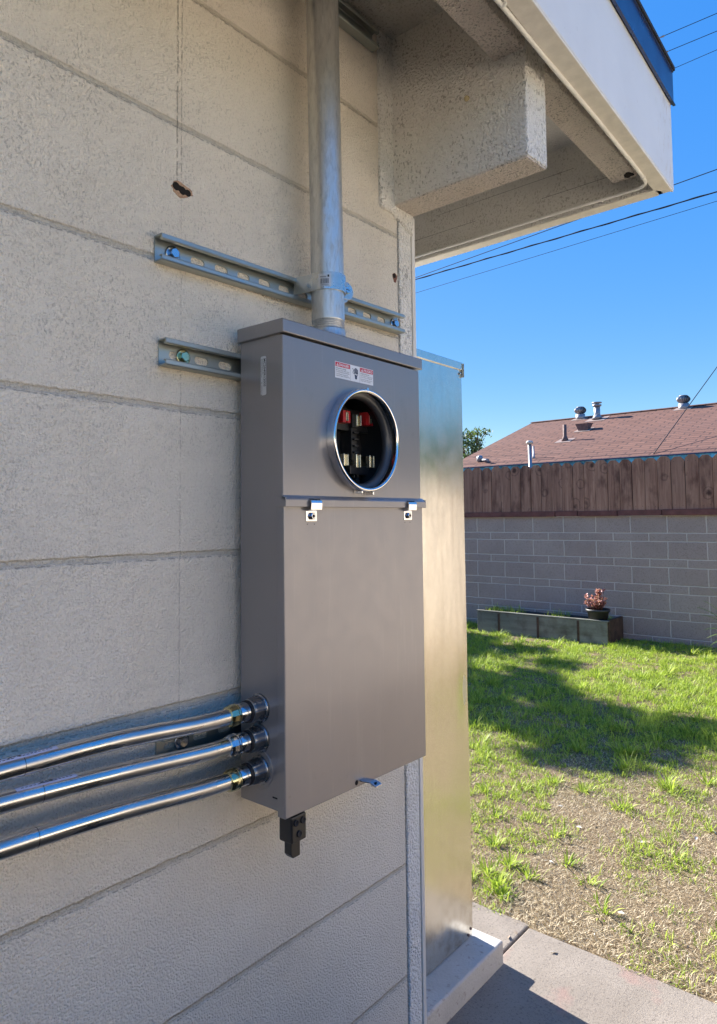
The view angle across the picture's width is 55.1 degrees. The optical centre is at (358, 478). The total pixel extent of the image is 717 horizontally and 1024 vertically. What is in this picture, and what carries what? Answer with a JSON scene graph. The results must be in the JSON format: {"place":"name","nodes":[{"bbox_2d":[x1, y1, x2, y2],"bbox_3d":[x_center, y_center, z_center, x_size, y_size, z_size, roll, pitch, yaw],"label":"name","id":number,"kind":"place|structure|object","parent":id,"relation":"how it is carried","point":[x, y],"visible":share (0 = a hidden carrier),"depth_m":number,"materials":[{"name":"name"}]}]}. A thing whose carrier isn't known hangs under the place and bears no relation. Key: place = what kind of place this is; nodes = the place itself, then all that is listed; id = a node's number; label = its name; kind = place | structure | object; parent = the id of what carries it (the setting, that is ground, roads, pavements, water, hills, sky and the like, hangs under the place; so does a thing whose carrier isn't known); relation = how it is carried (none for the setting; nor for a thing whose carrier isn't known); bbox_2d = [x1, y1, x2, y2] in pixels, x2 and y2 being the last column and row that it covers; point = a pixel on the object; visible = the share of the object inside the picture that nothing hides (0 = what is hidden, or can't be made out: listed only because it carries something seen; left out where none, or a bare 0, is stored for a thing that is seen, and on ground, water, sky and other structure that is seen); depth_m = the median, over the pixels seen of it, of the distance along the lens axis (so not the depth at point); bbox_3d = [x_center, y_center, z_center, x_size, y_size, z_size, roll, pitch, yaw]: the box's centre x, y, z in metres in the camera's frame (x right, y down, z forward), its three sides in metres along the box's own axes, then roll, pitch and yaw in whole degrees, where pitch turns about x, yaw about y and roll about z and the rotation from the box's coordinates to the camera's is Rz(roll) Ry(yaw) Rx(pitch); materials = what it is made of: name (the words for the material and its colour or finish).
{"place":"outdoors","nodes":[
{"label":"outdoors","id":0,"kind":"place"},
{"bbox_2d":[415,191,716,279],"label":"power line","id":1,"kind":"object","parent":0,"point":[573,233],"visible":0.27,"depth_m":12.11,"materials":[{"name":"black metal"}]},
{"bbox_2d":[415,169,716,277],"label":"power line","id":2,"kind":"object","parent":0,"point":[547,230],"visible":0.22,"depth_m":12.34,"materials":[{"name":"black metal"}]},
{"bbox_2d":[415,0,716,453],"label":"sky","id":3,"kind":"structure","parent":0,"point":[625,320],"materials":[{"name":"blue"}]},
{"bbox_2d":[417,201,716,292],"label":"power line","id":4,"kind":"object","parent":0,"point":[574,244],"visible":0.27,"depth_m":12.59,"materials":[{"name":"black metal"}]},
{"bbox_2d":[446,902,716,1023],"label":"concrete path","id":5,"kind":"structure","parent":0,"point":[533,979],"depth_m":2.23,"materials":[{"name":"grey concrete"}]},
{"bbox_2d":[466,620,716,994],"bbox_3d":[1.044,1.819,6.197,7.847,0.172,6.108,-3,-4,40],"label":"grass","id":6,"kind":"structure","parent":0,"point":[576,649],"depth_m":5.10,"materials":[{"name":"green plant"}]},
{"bbox_2d":[467,622,716,1003],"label":"ground","id":7,"kind":"structure","parent":0,"point":[556,868],"depth_m":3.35,"materials":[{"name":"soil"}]},
{"bbox_2d":[0,0,675,1023],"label":"house","id":8,"kind":"structure","parent":7,"relation":"on","point":[130,130],"depth_m":1.07,"materials":[{"name":"paint"}]},
{"bbox_2d":[155,724,240,754],"bbox_3d":[-0.126,0.402,1.187,0.022,0.041,0.502,-3,-4,40],"label":"strut channel","id":9,"kind":"object","parent":8,"relation":"attached to","point":[189,741],"visible":0.2,"depth_m":1.05,"materials":[{"name":"metal"}]},
{"bbox_2d":[158,337,240,381],"bbox_3d":[-0.133,-0.181,1.220,0.022,0.041,0.502,-3,-4,40],"label":"strut channel","id":10,"kind":"object","parent":8,"relation":"attached to","point":[187,353],"visible":0.32,"depth_m":1.08,"materials":[{"name":"metal"}]},
{"bbox_2d":[154,232,404,334],"bbox_3d":[-0.104,-0.342,1.266,0.022,0.053,0.612,-3,-4,40],"label":"strut channel","id":11,"kind":"object","parent":8,"relation":"attached to","point":[179,254],"visible":0.88,"depth_m":1.16,"materials":[{"name":"metal"}]},
{"bbox_2d":[294,271,352,302],"bbox_3d":[-0.051,-0.348,1.248,0.114,0.036,0.069,2,-4,-34],"label":"pipe clamp","id":12,"kind":"object","parent":11,"relation":"attached to","point":[320,280],"visible":0.88,"depth_m":1.22,"materials":[{"name":"metal"}]},
{"bbox_2d":[237,318,425,819],"bbox_3d":[-0.023,0.140,1.208,0.136,0.763,0.376,-3,-4,40],"label":"meter box","id":13,"kind":"object","parent":8,"relation":"attached to","point":[333,504],"visible":1,"depth_m":1.12,"materials":[{"name":"grey metal"}]},
{"bbox_2d":[0,754,268,860],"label":"conduit","id":14,"kind":"object","parent":13,"relation":"attached to","point":[253,770],"visible":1,"depth_m":0.89,"materials":[{"name":"silver metal"}]},
{"bbox_2d":[0,723,268,814],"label":"conduit","id":15,"kind":"object","parent":13,"relation":"attached to","point":[253,738],"visible":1,"depth_m":0.89,"materials":[{"name":"silver metal"}]},
{"bbox_2d":[0,693,268,782],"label":"conduit","id":16,"kind":"object","parent":13,"relation":"attached to","point":[253,708],"visible":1,"depth_m":0.89,"materials":[{"name":"silver metal"}]},
{"bbox_2d":[280,811,305,857],"bbox_3d":[-0.101,0.540,1.058,0.030,0.081,0.032,-3,-4,40],"label":"wire connector","id":17,"kind":"object","parent":13,"relation":"attached to","point":[292,831],"visible":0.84,"depth_m":1.05,"materials":[{"name":"black plastic"}]},
{"bbox_2d":[306,0,345,336],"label":"service pipe","id":18,"kind":"object","parent":13,"relation":"attached to","point":[325,166],"visible":0.88,"depth_m":1.23,"materials":[{"name":"silver metal"}]},
{"bbox_2d":[338,0,378,51],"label":"strut channel","id":19,"kind":"object","parent":8,"relation":"attached to","point":[357,26],"visible":0.66,"depth_m":1.43,"materials":[{"name":"metal"}]},
{"bbox_2d":[415,0,646,257],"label":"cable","id":20,"kind":"object","parent":8,"relation":"attached to","point":[502,4],"visible":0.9,"depth_m":1.56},
{"bbox_2d":[426,928,502,1023],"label":"concrete pad","id":21,"kind":"object","parent":7,"relation":"on","point":[457,979],"visible":0.14,"depth_m":2.23,"materials":[{"name":"grey concrete"}]},
{"bbox_2d":[416,348,472,976],"bbox_3d":[-0.154,0.587,2.349,0.688,2.035,0.905,-3,-4,40],"label":"metal cabinet","id":22,"kind":"object","parent":21,"relation":"on","point":[447,858],"visible":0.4,"depth_m":2.36,"materials":[{"name":"metal"}]},
{"bbox_2d":[462,426,492,458],"bbox_3d":[4.649,0.487,29.744,3.243,5.587,3.656,-3,-4,40],"label":"tree","id":23,"kind":"object","parent":7,"relation":"on","point":[474,448],"visible":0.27,"depth_m":29.29,"materials":[{"name":"green plant"}]},
{"bbox_2d":[476,606,623,645],"bbox_3d":[2.378,1.859,8.637,1.740,0.340,0.532,-3,-4,40],"label":"planter box","id":24,"kind":"object","parent":7,"relation":"on","point":[582,629],"visible":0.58,"depth_m":8.36,"materials":[{"name":"grey concrete"}]},
{"bbox_2d":[489,603,612,619],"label":"planter weeds","id":25,"kind":"object","parent":24,"relation":"on","point":[513,610],"visible":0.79,"depth_m":8.96,"materials":[{"name":"green plant"}]},
{"bbox_2d":[583,588,609,619],"bbox_3d":[2.815,1.493,8.112,0.298,0.404,0.298,-1,-3,11],"label":"potted plant","id":26,"kind":"object","parent":24,"relation":"on","point":[597,611],"visible":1,"depth_m":8.07,"materials":[{"name":"pink plant"}]},
{"bbox_2d":[463,395,716,516],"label":"neighbor house","id":27,"kind":"structure","parent":7,"relation":"on","point":[582,438],"depth_m":12.26,"materials":[{"name":"brown"}]},
{"bbox_2d":[526,440,532,467],"bbox_3d":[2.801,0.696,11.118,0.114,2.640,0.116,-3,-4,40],"label":"vent pipe","id":28,"kind":"object","parent":27,"relation":"on","point":[529,442],"visible":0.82,"depth_m":11.16,"materials":[{"name":"metal"}]},
{"bbox_2d":[653,367,716,453],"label":"service wire","id":29,"kind":"object","parent":27,"relation":"on","point":[684,411],"visible":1,"depth_m":11.14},
{"bbox_2d":[464,515,716,647],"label":"block wall","id":30,"kind":"structure","parent":7,"relation":"on","point":[655,577],"depth_m":8.47,"materials":[{"name":"concrete"}]},
{"bbox_2d":[463,454,716,517],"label":"wooden fence","id":31,"kind":"object","parent":30,"relation":"on","point":[666,486],"visible":0.38,"depth_m":8.57,"materials":[{"name":"brown wood"}]},
{"bbox_2d":[467,626,716,925],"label":"crabgrass","id":32,"kind":"object","parent":7,"relation":"on","point":[504,892],"visible":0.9,"depth_m":4.34,"materials":[{"name":"green plant"}]},
{"bbox_2d":[496,762,715,964],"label":"leaf litter","id":33,"kind":"object","parent":7,"relation":"on","point":[696,838],"visible":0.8,"depth_m":3.16,"materials":[{"name":"plant"}]},
{"bbox_2d":[697,601,716,646],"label":"strap leaf plant","id":34,"kind":"object","parent":7,"relation":"on","point":[710,628],"visible":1,"depth_m":6.81,"materials":[{"name":"green plant"}]},
{"bbox_2d":[659,13,716,37],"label":"power line","id":35,"kind":"object","parent":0,"point":[686,26],"visible":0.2,"depth_m":7.03,"materials":[{"name":"black metal"}]},
{"bbox_2d":[667,31,716,51],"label":"power line","id":36,"kind":"object","parent":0,"point":[691,41],"visible":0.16,"depth_m":7.26,"materials":[{"name":"black metal"}]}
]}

